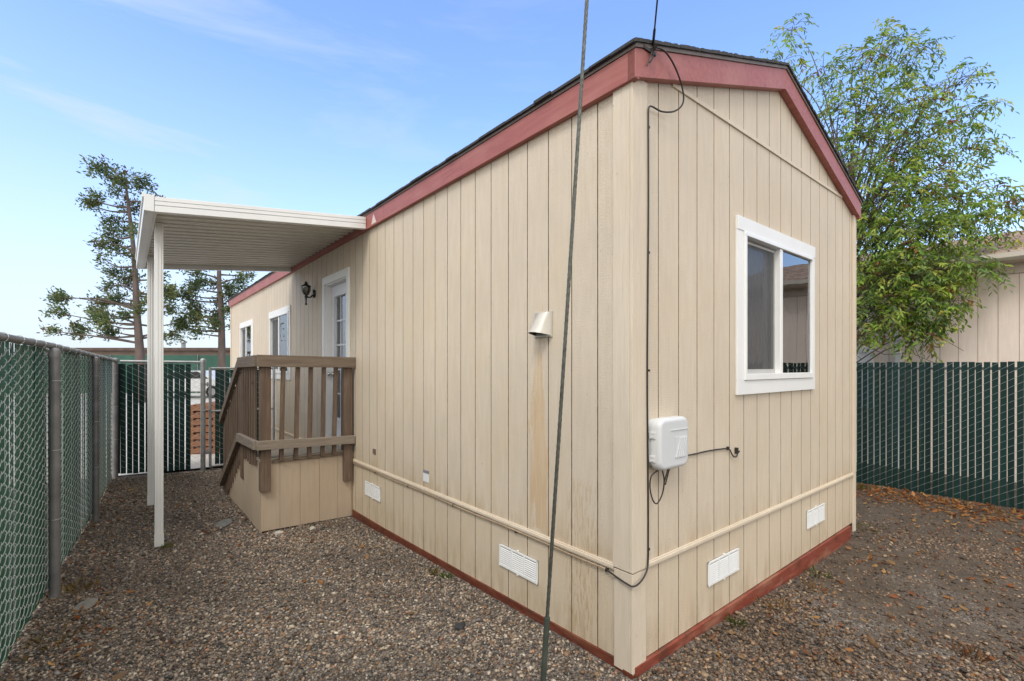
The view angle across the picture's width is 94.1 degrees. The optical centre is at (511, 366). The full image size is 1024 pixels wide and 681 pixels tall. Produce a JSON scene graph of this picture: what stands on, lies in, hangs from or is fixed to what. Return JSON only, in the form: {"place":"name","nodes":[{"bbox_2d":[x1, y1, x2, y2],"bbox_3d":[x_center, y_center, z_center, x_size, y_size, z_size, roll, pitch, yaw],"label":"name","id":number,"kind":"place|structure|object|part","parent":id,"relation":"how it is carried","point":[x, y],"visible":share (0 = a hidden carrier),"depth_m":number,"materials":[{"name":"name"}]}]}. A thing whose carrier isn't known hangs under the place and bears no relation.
{"place":"outdoors","nodes":[
{"label":"outdoors","id":0,"kind":"place"},
{"bbox_2d":[9,393,219,483],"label":"concrete lot","id":1,"kind":"structure","parent":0,"point":[194,400],"depth_m":10.34,"materials":[{"name":"grey concrete"}]},
{"bbox_2d":[9,355,229,392],"bbox_3d":[-21.000,0.440,29.975,26.000,2.420,0.110,0,0,0],"label":"windscreen fence","id":2,"kind":"object","parent":1,"relation":"on","point":[211,360],"visible":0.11,"depth_m":30.00,"materials":[{"name":"green fabric"}]},
{"bbox_2d":[74,341,229,354],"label":"building","id":3,"kind":"structure","parent":1,"relation":"on","point":[183,350],"depth_m":37.00,"materials":[{"name":"brown paint"}]},
{"bbox_2d":[173,370,214,397],"bbox_3d":[-17.188,0.922,26.000,4.525,1.445,1.840,0,0,0],"label":"parked car","id":4,"kind":"object","parent":1,"relation":"on","point":[196,384],"visible":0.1,"depth_m":25.15,"materials":[{"name":"white paint"}]},
{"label":"windows","id":5,"kind":"part","parent":4,"relation":"part of","materials":[{"name":"grey glass"}]},
{"bbox_2d":[191,401,219,453],"bbox_3d":[-5.720,1.198,9.600,1.000,0.940,1.000,0,0,-7],"label":"pallet stack","id":6,"kind":"object","parent":1,"relation":"on","point":[194,432],"visible":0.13,"depth_m":9.08,"materials":[{"name":"orange wood"}]},
{"bbox_2d":[0,462,1023,680],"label":"ground","id":7,"kind":"structure","parent":0,"point":[974,626],"depth_m":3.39,"materials":[{"name":"grey gravel"}]},
{"bbox_2d":[0,332,118,668],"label":"chain link fence","id":8,"kind":"object","parent":7,"relation":"on","point":[45,462],"visible":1,"depth_m":3.41,"materials":[{"name":"metal"}]},
{"bbox_2d":[72,598,97,610],"bbox_3d":[-2.991,1.673,3.353,0.123,0.033,0.203,0,0,-13],"label":"rock","id":9,"kind":"object","parent":7,"relation":"on","point":[88,603],"visible":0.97,"depth_m":3.33,"materials":[{"name":"stone"}]},
{"bbox_2d":[37,154,189,402],"bbox_3d":[-18.099,-3.803,21.895,6.037,11.306,3.228,0,0,0],"label":"conifer tree","id":10,"kind":"object","parent":7,"relation":"on","point":[95,312],"visible":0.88,"depth_m":21.89,"materials":[{"name":"green plant"}]},
{"bbox_2d":[118,358,205,473],"bbox_3d":[-5.519,0.856,7.513,1.176,1.989,0.086,0,0,-26],"label":"chain link fence","id":11,"kind":"object","parent":7,"relation":"on","point":[168,418],"visible":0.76,"depth_m":7.55,"materials":[{"name":"metal"}]},
{"bbox_2d":[203,367,274,467],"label":"chain link gate","id":12,"kind":"structure","parent":11,"relation":"attached to","point":[219,388],"depth_m":7.89,"materials":[{"name":"metal"}]},
{"bbox_2d":[164,270,258,398],"bbox_3d":[-15.194,-2.973,23.947,4.201,9.646,3.090,0,0,0],"label":"conifer tree","id":13,"kind":"object","parent":7,"relation":"on","point":[217,318],"visible":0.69,"depth_m":23.72,"materials":[{"name":"green plant"}]},
{"bbox_2d":[215,518,232,527],"bbox_3d":[-3.192,1.734,5.281,0.176,0.050,0.268,0,0,-18],"label":"rock","id":14,"kind":"object","parent":7,"relation":"on","point":[225,522],"visible":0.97,"depth_m":5.23,"materials":[{"name":"stone"}]},
{"bbox_2d":[274,530,282,534],"bbox_3d":[-2.443,1.742,4.998,0.101,0.037,0.070,0,0,-21],"label":"rock","id":15,"kind":"object","parent":7,"relation":"on","point":[278,532],"visible":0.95,"depth_m":4.97,"materials":[{"name":"stone"}]},
{"bbox_2d":[219,355,355,533],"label":"porch steps","id":16,"kind":"structure","parent":7,"relation":"on","point":[266,482],"depth_m":5.30,"materials":[{"name":"paint"}]},
{"bbox_2d":[454,622,465,630],"bbox_3d":[-0.335,1.666,3.056,0.069,0.042,0.085,0,0,2],"label":"rock","id":17,"kind":"object","parent":7,"relation":"on","point":[459,626],"visible":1,"depth_m":3.03,"materials":[{"name":"stone"}]},
{"bbox_2d":[22,483,992,662],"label":"weeds","id":18,"kind":"object","parent":7,"relation":"on","point":[71,587],"visible":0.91,"depth_m":3.28,"materials":[{"name":"green plant"}]},
{"bbox_2d":[48,482,1023,680],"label":"fallen leaves","id":19,"kind":"object","parent":7,"relation":"on","point":[871,639],"visible":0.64,"depth_m":4.75,"materials":[{"name":"brown plant"}]},
{"bbox_2d":[228,37,863,678],"bbox_3d":[-1.804,-0.163,8.375,3.840,4.325,12.295,0,0,-39],"label":"mobile home","id":20,"kind":"object","parent":7,"relation":"on","point":[436,307],"visible":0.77,"depth_m":3.31,"materials":[{"name":"paint"}]},
{"bbox_2d":[240,319,253,356],"bbox_3d":[-5.846,-0.390,10.538,0.125,1.210,1.621,0,0,-39],"label":"window","id":21,"kind":"structure","parent":20,"relation":"in","point":[247,327],"depth_m":10.35,"materials":[{"name":"white paint"}]},
{"bbox_2d":[135,192,365,547],"bbox_3d":[-3.306,0.039,5.773,1.931,3.348,3.072,0,0,-39],"label":"patio cover","id":22,"kind":"object","parent":20,"relation":"attached to","point":[178,234],"visible":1,"depth_m":5.08,"materials":[{"name":"beige metal"}]},
{"bbox_2d":[269,305,290,379],"bbox_3d":[-4.048,-0.390,8.327,0.125,1.210,1.639,0,0,-39],"label":"window","id":23,"kind":"structure","parent":20,"relation":"in","point":[279,319],"depth_m":8.18,"materials":[{"name":"white paint"}]},
{"bbox_2d":[301,281,315,304],"bbox_3d":[-2.859,-1.031,6.674,0.181,0.342,0.132,0,0,-39],"label":"wall lantern","id":24,"kind":"object","parent":20,"relation":"attached to","point":[313,295],"depth_m":6.67,"materials":[{"name":"black metal"}]},
{"bbox_2d":[322,267,349,445],"bbox_3d":[-2.196,-0.099,6.080,0.160,2.178,0.974,0,0,-39],"label":"door","id":25,"kind":"structure","parent":20,"relation":"in","point":[336,286],"depth_m":6.30,"materials":[{"name":"white paint"}]},
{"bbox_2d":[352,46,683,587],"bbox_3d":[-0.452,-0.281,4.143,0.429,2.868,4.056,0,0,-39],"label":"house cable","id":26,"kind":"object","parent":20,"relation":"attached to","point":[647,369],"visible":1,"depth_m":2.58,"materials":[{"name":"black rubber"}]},
{"bbox_2d":[643,0,657,65],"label":"service wire","id":27,"kind":"object","parent":20,"relation":"attached to","point":[650,51],"visible":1,"depth_m":2.51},
{"bbox_2d":[648,416,687,469],"bbox_3d":[0.872,0.421,2.658,0.308,0.282,0.097,0,0,-39],"label":"utility box","id":28,"kind":"object","parent":20,"relation":"attached to","point":[668,442],"visible":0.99,"depth_m":2.59,"materials":[{"name":"white plastic"}]},
{"bbox_2d":[649,469,669,503],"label":"cable loops","id":29,"kind":"object","parent":28,"relation":"hanging from","point":[665,477],"visible":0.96,"depth_m":2.62,"materials":[{"name":"black rubber"}]},
{"bbox_2d":[688,446,739,457],"bbox_3d":[1.253,0.562,3.016,0.764,0.102,0.025,0,0,-39],"label":"cable stub","id":30,"kind":"object","parent":20,"relation":"attached to","point":[737,451],"visible":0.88,"depth_m":3.16,"materials":[{"name":"black rubber"}]},
{"bbox_2d":[735,215,814,394],"bbox_3d":[2.130,-0.421,3.789,1.622,1.227,0.125,0,0,-39],"label":"window","id":31,"kind":"structure","parent":20,"relation":"in","point":[775,270],"depth_m":3.66,"materials":[{"name":"white paint"}]},
{"bbox_2d":[540,0,588,680],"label":"guy cable","id":32,"kind":"object","parent":7,"relation":"attached to","point":[545,647],"visible":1,"depth_m":1.99,"materials":[{"name":"metal"}]},
{"bbox_2d":[760,12,1023,370],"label":"broadleaf tree","id":33,"kind":"object","parent":7,"relation":"on","point":[872,223],"visible":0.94,"depth_m":7.43,"materials":[{"name":"green plant"}]},
{"bbox_2d":[856,361,1023,509],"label":"chain link fence","id":34,"kind":"object","parent":7,"relation":"on","point":[924,399],"visible":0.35,"depth_m":6.26,"materials":[{"name":"metal"}]},
{"bbox_2d":[856,230,1023,482],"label":"neighbour house","id":35,"kind":"structure","parent":7,"relation":"on","point":[994,332],"depth_m":7.26,"materials":[{"name":"paint"}]},
{"bbox_2d":[856,348,873,408],"bbox_3d":[5.821,0.197,8.806,0.029,1.065,1.420,0,0,-39],"label":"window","id":36,"kind":"structure","parent":35,"relation":"in","point":[861,354],"depth_m":8.36,"materials":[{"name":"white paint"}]},
{"bbox_2d":[0,0,1023,354],"label":"sky","id":37,"kind":"structure","parent":0,"point":[322,106],"materials":[{"name":"blue"}]}
]}

